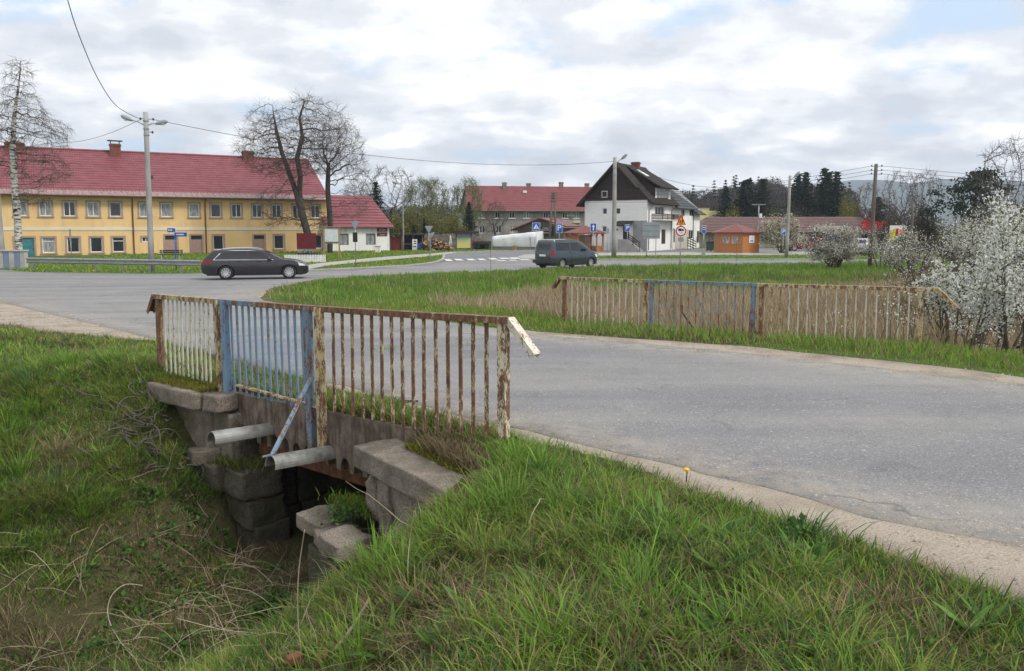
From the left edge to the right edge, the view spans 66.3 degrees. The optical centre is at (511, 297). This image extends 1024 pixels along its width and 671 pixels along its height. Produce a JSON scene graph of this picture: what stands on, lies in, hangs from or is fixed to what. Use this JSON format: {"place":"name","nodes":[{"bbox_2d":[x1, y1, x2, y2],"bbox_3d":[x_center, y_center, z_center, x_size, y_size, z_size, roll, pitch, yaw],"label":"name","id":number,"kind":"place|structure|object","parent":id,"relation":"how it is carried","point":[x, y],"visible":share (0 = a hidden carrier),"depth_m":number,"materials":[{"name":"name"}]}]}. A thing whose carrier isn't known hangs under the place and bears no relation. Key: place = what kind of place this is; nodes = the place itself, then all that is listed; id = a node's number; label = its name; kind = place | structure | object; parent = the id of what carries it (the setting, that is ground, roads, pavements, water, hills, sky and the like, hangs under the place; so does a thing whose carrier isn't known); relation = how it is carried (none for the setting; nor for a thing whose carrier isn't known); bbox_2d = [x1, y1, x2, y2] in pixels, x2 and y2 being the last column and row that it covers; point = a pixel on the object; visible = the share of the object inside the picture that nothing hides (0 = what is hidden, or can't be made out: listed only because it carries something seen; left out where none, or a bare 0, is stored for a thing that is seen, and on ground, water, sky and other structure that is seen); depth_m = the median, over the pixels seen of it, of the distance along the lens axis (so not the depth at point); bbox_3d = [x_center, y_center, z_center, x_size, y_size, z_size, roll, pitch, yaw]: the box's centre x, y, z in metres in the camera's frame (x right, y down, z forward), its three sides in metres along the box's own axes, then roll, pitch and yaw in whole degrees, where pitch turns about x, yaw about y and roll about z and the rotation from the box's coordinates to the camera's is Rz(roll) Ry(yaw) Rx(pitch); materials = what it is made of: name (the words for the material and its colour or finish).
{"place":"outdoors","nodes":[
{"label":"outdoors","id":0,"kind":"place"},
{"bbox_2d":[0,258,1023,545],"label":"road","id":1,"kind":"structure","parent":0,"point":[944,454],"depth_m":7.90,"materials":[{"name":"grey asphalt"}]},
{"bbox_2d":[201,247,308,279],"bbox_3d":[-12.578,-1.707,38.591,4.960,1.524,2.264,-1,5,-14],"label":"estate car","id":2,"kind":"object","parent":1,"relation":"on","point":[226,263],"visible":1,"depth_m":37.69,"materials":[{"name":"paint"}]},
{"bbox_2d":[533,239,597,267],"bbox_3d":[3.451,-2.801,49.530,4.440,1.838,2.127,-5,7,-44],"label":"van","id":3,"kind":"object","parent":1,"relation":"on","point":[561,252],"visible":1,"depth_m":48.33,"materials":[{"name":"blue paint"}]},
{"bbox_2d":[0,230,1023,670],"bbox_3d":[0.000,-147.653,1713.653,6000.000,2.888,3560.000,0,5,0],"label":"ground","id":4,"kind":"structure","parent":0,"point":[224,518],"depth_m":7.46,"materials":[{"name":"green plant"}]},
{"bbox_2d":[0,250,28,268],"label":"bridge parapet","id":5,"kind":"structure","parent":4,"relation":"on","point":[9,259],"depth_m":49.91,"materials":[{"name":"concrete"}]},
{"bbox_2d":[0,55,80,249],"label":"birch tree","id":6,"kind":"object","parent":4,"relation":"on","point":[13,173],"visible":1,"depth_m":59.17,"materials":[{"name":"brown plant"}]},
{"bbox_2d":[0,302,155,340],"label":"gravel shoulder","id":7,"kind":"object","parent":4,"relation":"on","point":[8,310],"visible":0.59,"depth_m":16.51},
{"bbox_2d":[26,258,200,272],"bbox_3d":[-23.172,-1.821,45.252,12.708,0.840,0.160,2,5,18],"label":"guard rail","id":8,"kind":"object","parent":4,"relation":"on","point":[148,262],"visible":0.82,"depth_m":44.98,"materials":[{"name":"metal"}]},
{"bbox_2d":[45,364,203,485],"bbox_3d":[-4.393,1.407,8.773,1.795,1.174,1.111,4,6,39],"label":"root tangle","id":9,"kind":"object","parent":4,"relation":"on","point":[147,425],"visible":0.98,"depth_m":8.85,"materials":[{"name":"brown plant"}]},
{"bbox_2d":[121,112,167,271],"bbox_3d":[-20.762,-5.854,44.645,2.505,9.239,0.335,-1,5,-10],"label":"street lamp","id":10,"kind":"object","parent":4,"relation":"on","point":[146,135],"visible":0.99,"depth_m":44.48,"materials":[{"name":"concrete"}]},
{"bbox_2d":[0,140,331,255],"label":"apartment house","id":11,"kind":"structure","parent":4,"relation":"on","point":[204,202],"depth_m":78.21,"materials":[{"name":"yellow paint"}]},
{"bbox_2d":[12,236,36,255],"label":"door","id":12,"kind":"structure","parent":11,"relation":"in","point":[28,242],"depth_m":72.05,"materials":[{"name":"wood"}]},
{"bbox_2d":[37,199,53,217],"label":"window","id":13,"kind":"structure","parent":11,"relation":"in","point":[48,212],"depth_m":72.47,"materials":[{"name":"grey glass"}]},
{"bbox_2d":[40,236,57,253],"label":"window","id":14,"kind":"structure","parent":11,"relation":"in","point":[48,244],"depth_m":72.82,"materials":[{"name":"white glass"}]},
{"bbox_2d":[61,200,77,217],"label":"window","id":15,"kind":"structure","parent":11,"relation":"in","point":[69,207],"depth_m":73.41,"materials":[{"name":"grey glass"}]},
{"bbox_2d":[65,236,81,253],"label":"window","id":16,"kind":"structure","parent":11,"relation":"in","point":[75,240],"depth_m":73.83,"materials":[{"name":"grey glass"}]},
{"bbox_2d":[85,200,101,217],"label":"window","id":17,"kind":"structure","parent":11,"relation":"in","point":[93,207],"depth_m":74.39,"materials":[{"name":"grey glass"}]},
{"bbox_2d":[88,236,104,253],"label":"window","id":18,"kind":"structure","parent":11,"relation":"in","point":[96,243],"depth_m":74.75,"materials":[{"name":"grey glass"}]},
{"bbox_2d":[108,200,123,217],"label":"window","id":19,"kind":"structure","parent":11,"relation":"in","point":[115,208],"depth_m":75.36,"materials":[{"name":"grey glass"}]},
{"bbox_2d":[110,236,126,252],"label":"window","id":20,"kind":"structure","parent":11,"relation":"in","point":[118,243],"depth_m":75.71,"materials":[{"name":"grey glass"}]},
{"bbox_2d":[159,201,173,217],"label":"window","id":21,"kind":"structure","parent":11,"relation":"in","point":[165,211],"depth_m":77.56,"materials":[{"name":"white glass"}]},
{"bbox_2d":[163,234,178,253],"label":"door","id":22,"kind":"structure","parent":11,"relation":"in","point":[168,239],"depth_m":77.98,"materials":[{"name":"brown wood"}]},
{"bbox_2d":[189,234,203,252],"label":"door","id":23,"kind":"structure","parent":11,"relation":"in","point":[196,241],"depth_m":79.20,"materials":[{"name":"brown wood"}]},
{"bbox_2d":[209,202,222,218],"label":"window","id":24,"kind":"structure","parent":11,"relation":"in","point":[215,209],"depth_m":79.88,"materials":[{"name":"grey glass"}]},
{"bbox_2d":[146,381,240,461],"bbox_3d":[-3.715,1.760,9.344,1.664,1.500,0.664,4,6,39],"label":"stone headwall","id":25,"kind":"object","parent":4,"relation":"on","point":[208,411],"visible":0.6,"depth_m":8.90,"materials":[{"name":"stone"}]},
{"bbox_2d":[152,371,505,519],"bbox_3d":[-2.051,1.422,7.895,5.686,1.051,0.968,4,7,40],"label":"moss","id":26,"kind":"object","parent":25,"relation":"on","point":[452,453],"visible":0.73,"depth_m":7.20,"materials":[{"name":"green plant"}]},
{"bbox_2d":[186,445,293,549],"bbox_3d":[-3.139,2.288,8.999,0.975,1.199,0.873,4,7,41],"label":"stone ledge","id":27,"kind":"object","parent":4,"relation":"on","point":[257,510],"visible":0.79,"depth_m":8.77,"materials":[{"name":"stone"}]},
{"bbox_2d":[0,445,546,670],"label":"dry stems","id":28,"kind":"object","parent":4,"relation":"on","point":[223,629],"visible":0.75,"depth_m":6.99,"materials":[{"name":"beige plant"}]},
{"bbox_2d":[229,88,358,233],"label":"bare tree","id":29,"kind":"object","parent":4,"relation":"on","point":[303,139],"visible":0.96,"depth_m":75.75,"materials":[{"name":"brown plant"}]},
{"bbox_2d":[233,439,367,541],"bbox_3d":[-0.695,1.992,12.041,0.549,1.439,8.101,4,6,39],"label":"stone abutment","id":30,"kind":"object","parent":4,"relation":"on","point":[300,483],"visible":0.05,"depth_m":9.44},
{"bbox_2d":[207,324,784,486],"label":"road bridge","id":31,"kind":"structure","parent":30,"relation":"on","point":[263,420],"depth_m":7.94,"materials":[{"name":"concrete"}]},
{"bbox_2d":[146,294,540,457],"bbox_3d":[-2.435,0.796,7.816,6.214,1.552,0.794,4,6,39],"label":"bridge railing","id":32,"kind":"object","parent":31,"relation":"on","point":[317,436],"visible":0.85,"depth_m":7.74,"materials":[{"name":"metal"}]},
{"bbox_2d":[551,276,958,348],"bbox_3d":[3.753,0.204,13.758,7.239,1.088,0.457,4,6,39],"label":"bridge railing","id":33,"kind":"object","parent":31,"relation":"on","point":[942,294],"visible":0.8,"depth_m":13.25,"materials":[{"name":"beige paint"}]},
{"bbox_2d":[297,233,315,254],"bbox_3d":[-16.481,-4.061,62.932,1.500,2.222,0.400,-1,5,-12],"label":"notice board","id":34,"kind":"object","parent":4,"relation":"on","point":[306,242],"visible":0.68,"depth_m":62.78,"materials":[{"name":"red paint"}]},
{"bbox_2d":[321,226,340,257],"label":"map board","id":35,"kind":"object","parent":4,"relation":"on","point":[331,235],"visible":0.86,"depth_m":65.76,"materials":[{"name":"beige wood"}]},
{"bbox_2d":[295,504,379,586],"bbox_3d":[-1.458,2.223,6.837,0.624,0.639,1.120,-4,6,-37],"label":"stone ledge","id":36,"kind":"object","parent":4,"relation":"on","point":[326,541],"visible":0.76,"depth_m":6.74,"materials":[{"name":"stone"}]},
{"bbox_2d":[303,114,374,252],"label":"bare tree","id":37,"kind":"object","parent":4,"relation":"on","point":[329,206],"visible":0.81,"depth_m":78.18,"materials":[{"name":"brown plant"}]},
{"bbox_2d":[321,195,394,251],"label":"shop annex","id":38,"kind":"object","parent":4,"relation":"on","point":[372,228],"visible":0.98,"depth_m":87.79,"materials":[{"name":"white paint"}]},
{"bbox_2d":[309,252,456,268],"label":"footpath","id":39,"kind":"structure","parent":4,"relation":"on","point":[312,266],"depth_m":62.71,"materials":[{"name":"concrete"}]},
{"bbox_2d":[356,164,419,221],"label":"bare tree","id":40,"kind":"object","parent":4,"relation":"on","point":[390,201],"visible":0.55,"depth_m":118.54,"materials":[{"name":"brown plant"}]},
{"bbox_2d":[387,207,409,236],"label":"budding bush","id":41,"kind":"object","parent":4,"relation":"on","point":[397,229],"visible":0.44,"depth_m":103.20,"materials":[{"name":"green plant"}]},
{"bbox_2d":[389,234,425,249],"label":"shed","id":42,"kind":"structure","parent":4,"relation":"on","point":[395,243],"depth_m":89.92,"materials":[{"name":"brown wood"}]},
{"bbox_2d":[353,438,463,539],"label":"stone wing wall","id":43,"kind":"structure","parent":4,"relation":"on","point":[403,475],"depth_m":6.43,"materials":[{"name":"stone"}]},
{"bbox_2d":[397,202,420,233],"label":"budding bush","id":44,"kind":"object","parent":4,"relation":"on","point":[410,224],"visible":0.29,"depth_m":105.23,"materials":[{"name":"green plant"}]},
{"bbox_2d":[0,437,823,670],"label":"weeds","id":45,"kind":"object","parent":4,"relation":"on","point":[791,519],"visible":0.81,"depth_m":7.32,"materials":[{"name":"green plant"}]},
{"bbox_2d":[399,175,441,232],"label":"leafing tree","id":46,"kind":"object","parent":4,"relation":"on","point":[409,195],"visible":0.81,"depth_m":113.52,"materials":[{"name":"green plant"}]},
{"bbox_2d":[416,203,450,233],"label":"budding bush","id":47,"kind":"object","parent":4,"relation":"on","point":[437,229],"visible":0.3,"depth_m":104.14,"materials":[{"name":"green plant"}]},
{"bbox_2d":[418,176,455,228],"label":"leafing tree","id":48,"kind":"object","parent":4,"relation":"on","point":[435,181],"visible":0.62,"depth_m":116.00,"materials":[{"name":"green plant"}]},
{"bbox_2d":[420,239,453,250],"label":"woodpile","id":49,"kind":"object","parent":4,"relation":"on","point":[436,244],"visible":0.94,"depth_m":88.01,"materials":[{"name":"brown wood"}]},
{"bbox_2d":[440,205,467,233],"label":"budding bush","id":50,"kind":"object","parent":4,"relation":"on","point":[451,228],"visible":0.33,"depth_m":107.27,"materials":[{"name":"green plant"}]},
{"bbox_2d":[420,233,490,248],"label":"stone wall","id":51,"kind":"structure","parent":4,"relation":"on","point":[443,238],"depth_m":96.73,"materials":[{"name":"stone"}]},
{"bbox_2d":[454,230,473,249],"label":"map board","id":52,"kind":"object","parent":4,"relation":"on","point":[463,241],"visible":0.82,"depth_m":91.72,"materials":[{"name":"yellow wood"}]},
{"bbox_2d":[449,175,486,227],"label":"leafing tree","id":53,"kind":"object","parent":4,"relation":"on","point":[477,197],"visible":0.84,"depth_m":116.65,"materials":[{"name":"green plant"}]},
{"bbox_2d":[1,249,936,272],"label":"lawn grass","id":54,"kind":"structure","parent":4,"relation":"on","point":[282,254],"depth_m":64.70,"materials":[{"name":"green plant"}]},
{"bbox_2d":[481,201,508,235],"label":"bare tree","id":55,"kind":"object","parent":4,"relation":"on","point":[504,212],"visible":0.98,"depth_m":107.43,"materials":[{"name":"brown plant"}]},
{"bbox_2d":[1,313,1023,587],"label":"pebbles","id":56,"kind":"object","parent":4,"relation":"on","point":[31,315],"visible":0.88,"depth_m":10.54,"materials":[{"name":"grey stone"}]},
{"bbox_2d":[491,231,543,249],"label":"tent","id":57,"kind":"object","parent":4,"relation":"on","point":[524,241],"visible":0.93,"depth_m":90.65,"materials":[{"name":"white fabric"}]},
{"bbox_2d":[458,182,591,240],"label":"tenement house","id":58,"kind":"structure","parent":4,"relation":"on","point":[528,202],"depth_m":126.21,"materials":[{"name":"grey paint"}]},
{"bbox_2d":[510,218,580,238],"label":"wooden barn","id":59,"kind":"structure","parent":4,"relation":"on","point":[527,226],"depth_m":101.56,"materials":[{"name":"brown wood"}]},
{"bbox_2d":[563,226,605,251],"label":"wooden shelter","id":60,"kind":"object","parent":4,"relation":"on","point":[583,230],"visible":0.59,"depth_m":83.23,"materials":[{"name":"brown wood"}]},
{"bbox_2d":[611,154,626,256],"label":"street lamp","id":61,"kind":"object","parent":4,"relation":"on","point":[614,214],"visible":0.97,"depth_m":67.44,"materials":[{"name":"concrete"}]},
{"bbox_2d":[576,162,682,250],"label":"white house","id":62,"kind":"structure","parent":4,"relation":"on","point":[638,213],"depth_m":88.18,"materials":[{"name":"white paint"}]},
{"bbox_2d":[265,258,1023,375],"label":"meadow grass","id":63,"kind":"structure","parent":4,"relation":"on","point":[533,303],"depth_m":23.24,"materials":[{"name":"green plant"}]},
{"bbox_2d":[642,222,659,256],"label":"direction board","id":64,"kind":"object","parent":4,"relation":"on","point":[651,230],"visible":0.87,"depth_m":67.69,"materials":[{"name":"metal"}]},
{"bbox_2d":[568,327,756,344],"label":"verge soil","id":65,"kind":"structure","parent":4,"relation":"on","point":[704,341],"depth_m":13.31,"materials":[{"name":"brown soil"}]},
{"bbox_2d":[326,383,1023,602],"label":"gravel shoulder","id":66,"kind":"object","parent":4,"relation":"on","point":[973,552],"visible":0.3,"depth_m":4.29},
{"bbox_2d":[647,189,713,249],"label":"white house","id":67,"kind":"structure","parent":4,"relation":"on","point":[690,211],"depth_m":97.95,"materials":[{"name":"paint"}]},
{"bbox_2d":[676,214,685,285],"bbox_3d":[7.717,-1.989,35.947,0.480,3.652,0.093,0,5,0],"label":"warning sign","id":68,"kind":"object","parent":4,"relation":"on","point":[680,230],"visible":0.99,"depth_m":35.82,"materials":[{"name":"metal"}]},
{"bbox_2d":[385,200,1023,235],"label":"trees","id":69,"kind":"object","parent":4,"relation":"on","point":[867,211],"visible":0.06,"depth_m":160.99,"materials":[{"name":"green plant"}]},
{"bbox_2d":[712,186,736,216],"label":"spruce tree","id":70,"kind":"object","parent":4,"relation":"on","point":[726,206],"visible":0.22,"depth_m":148.57,"materials":[{"name":"green plant"}]},
{"bbox_2d":[711,224,762,252],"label":"wooden kiosk","id":71,"kind":"object","parent":4,"relation":"on","point":[745,237],"visible":0.95,"depth_m":79.69,"materials":[{"name":"brown wood"}]},
{"bbox_2d":[725,180,756,216],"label":"spruce tree","id":72,"kind":"object","parent":4,"relation":"on","point":[743,202],"visible":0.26,"depth_m":143.50,"materials":[{"name":"green plant"}]},
{"bbox_2d":[744,178,781,216],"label":"spruce tree","id":73,"kind":"object","parent":4,"relation":"on","point":[762,199],"visible":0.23,"depth_m":140.55,"materials":[{"name":"green plant"}]},
{"bbox_2d":[524,330,1023,383],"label":"gravel shoulder","id":74,"kind":"object","parent":4,"relation":"on","point":[956,372],"visible":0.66,"depth_m":10.67},
{"bbox_2d":[755,210,808,252],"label":"blossom tree","id":75,"kind":"object","parent":4,"relation":"on","point":[775,236],"visible":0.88,"depth_m":79.12,"materials":[{"name":"white plant"}]},
{"bbox_2d":[784,171,799,256],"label":"street lamp","id":76,"kind":"object","parent":4,"relation":"on","point":[788,221],"visible":0.94,"depth_m":67.55,"materials":[{"name":"concrete"}]},
{"bbox_2d":[699,217,887,246],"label":"supermarket","id":77,"kind":"structure","parent":4,"relation":"on","point":[711,224],"depth_m":106.65,"materials":[{"name":"red tile"}]},
{"bbox_2d":[778,173,814,216],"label":"spruce tree","id":78,"kind":"object","parent":4,"relation":"on","point":[798,189],"visible":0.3,"depth_m":136.47,"materials":[{"name":"green plant"}]},
{"bbox_2d":[807,167,841,216],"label":"spruce tree","id":79,"kind":"object","parent":4,"relation":"on","point":[823,200],"visible":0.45,"depth_m":134.37,"materials":[{"name":"green plant"}]},
{"bbox_2d":[796,220,865,267],"bbox_3d":[18.682,-3.048,45.931,4.149,3.217,2.898,0,5,0],"label":"blackthorn shrub","id":80,"kind":"object","parent":4,"relation":"on","point":[840,249],"visible":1,"depth_m":45.52,"materials":[{"name":"white plant"}]},
{"bbox_2d":[827,171,852,216],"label":"spruce tree","id":81,"kind":"object","parent":4,"relation":"on","point":[836,189],"visible":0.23,"depth_m":135.40,"materials":[{"name":"green plant"}]},
{"bbox_2d":[853,182,883,237],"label":"bare tree","id":82,"kind":"object","parent":4,"relation":"on","point":[864,204],"visible":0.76,"depth_m":104.40,"materials":[{"name":"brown plant"}]},
{"bbox_2d":[868,164,882,265],"bbox_3d":[22.040,-4.816,47.752,0.710,6.572,0.280,0,5,0],"label":"wooden pole","id":83,"kind":"object","parent":4,"relation":"on","point":[875,174],"visible":0.93,"depth_m":47.63,"materials":[{"name":"brown wood"}]},
{"bbox_2d":[861,225,902,267],"bbox_3d":[21.520,-2.883,45.962,2.296,2.866,2.071,0,5,0],"label":"blackthorn shrub","id":84,"kind":"object","parent":4,"relation":"on","point":[878,251],"visible":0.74,"depth_m":46.07,"materials":[{"name":"white plant"}]},
{"bbox_2d":[874,205,906,249],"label":"thicket","id":85,"kind":"object","parent":4,"relation":"on","point":[894,222],"visible":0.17,"depth_m":89.37,"materials":[{"name":"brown plant"}]},
{"bbox_2d":[879,169,922,224],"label":"bare tree","id":86,"kind":"object","parent":4,"relation":"on","point":[902,206],"visible":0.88,"depth_m":99.02,"materials":[{"name":"grey plant"}]},
{"bbox_2d":[875,223,948,278],"bbox_3d":[19.560,-2.189,37.950,3.466,2.854,2.869,0,5,0],"label":"blackthorn shrub","id":87,"kind":"object","parent":4,"relation":"on","point":[914,249],"visible":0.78,"depth_m":37.56,"materials":[{"name":"white plant"}]},
{"bbox_2d":[894,195,946,252],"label":"thicket","id":88,"kind":"object","parent":4,"relation":"on","point":[924,224],"visible":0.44,"depth_m":81.26,"materials":[{"name":"grey plant"}]},
{"bbox_2d":[894,166,947,224],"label":"bare tree","id":89,"kind":"object","parent":4,"relation":"on","point":[932,181],"visible":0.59,"depth_m":97.01,"materials":[{"name":"grey plant"}]},
{"bbox_2d":[881,237,985,322],"bbox_3d":[11.933,-0.383,22.010,3.214,2.828,2.662,0,5,0],"label":"blackthorn shrub","id":90,"kind":"object","parent":4,"relation":"on","point":[931,268],"visible":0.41,"depth_m":22.11,"materials":[{"name":"white plant"}]},
{"bbox_2d":[926,203,981,260],"bbox_3d":[33.668,-4.840,59.746,4.602,4.738,2.935,0,5,0],"label":"thicket","id":91,"kind":"object","parent":4,"relation":"on","point":[946,244],"visible":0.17,"depth_m":59.70,"materials":[{"name":"grey plant"}]},
{"bbox_2d":[908,257,1015,350],"bbox_3d":[7.178,0.283,12.459,1.546,1.853,1.356,0,5,0],"label":"blackthorn shrub","id":92,"kind":"object","parent":4,"relation":"on","point":[957,300],"visible":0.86,"depth_m":12.26,"materials":[{"name":"white plant"}]},
{"bbox_2d":[918,166,1023,252],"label":"pine tree","id":93,"kind":"object","parent":4,"relation":"on","point":[968,186],"visible":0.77,"depth_m":78.69,"materials":[{"name":"green plant"}]},
{"bbox_2d":[933,188,1023,303],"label":"blackthorn shrub","id":94,"kind":"object","parent":4,"relation":"on","point":[966,231],"visible":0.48,"depth_m":23.96,"materials":[{"name":"white plant"}]},
{"bbox_2d":[935,252,1023,353],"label":"blackthorn shrub","id":95,"kind":"object","parent":4,"relation":"on","point":[1016,342],"visible":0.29,"depth_m":14.48,"materials":[{"name":"white plant"}]},
{"bbox_2d":[957,194,1023,326],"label":"blackthorn shrub","id":96,"kind":"object","parent":4,"relation":"on","point":[1017,242],"visible":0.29,"depth_m":19.99,"materials":[{"name":"white plant"}]},
{"bbox_2d":[967,130,1023,235],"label":"bare tree","id":97,"kind":"object","parent":4,"relation":"on","point":[991,177],"visible":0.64,"depth_m":39.78,"materials":[{"name":"grey plant"}]},
{"bbox_2d":[971,187,1023,355],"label":"blackthorn shrub","id":98,"kind":"object","parent":4,"relation":"on","point":[999,219],"visible":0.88,"depth_m":11.95,"materials":[{"name":"white plant"}]},
{"bbox_2d":[0,0,1023,206],"label":"sky","id":99,"kind":"structure","parent":0,"point":[698,93],"materials":[{"name":"white"}]},
{"bbox_2d":[443,249,938,259],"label":"side street","id":100,"kind":"structure","parent":0,"point":[485,255],"depth_m":78.51,"materials":[{"name":"grey asphalt"}]},
{"bbox_2d":[381,179,1023,229],"bbox_3d":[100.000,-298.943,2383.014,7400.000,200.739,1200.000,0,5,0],"label":"hills","id":101,"kind":"structure","parent":0,"point":[855,184],"depth_m":2409.48,"materials":[{"name":"green plant"}]},
{"bbox_2d":[598,252,814,254],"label":"pavement","id":102,"kind":"structure","parent":0,"point":[686,253],"depth_m":78.25,"materials":[{"name":"concrete"}]},
{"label":"wooded hill","id":103,"kind":"structure","parent":0,"visible":0},
{"bbox_2d":[680,175,861,216],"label":"forest","id":104,"kind":"object","parent":103,"relation":"on","point":[711,202],"visible":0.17,"depth_m":218.24,"materials":[{"name":"green plant"}]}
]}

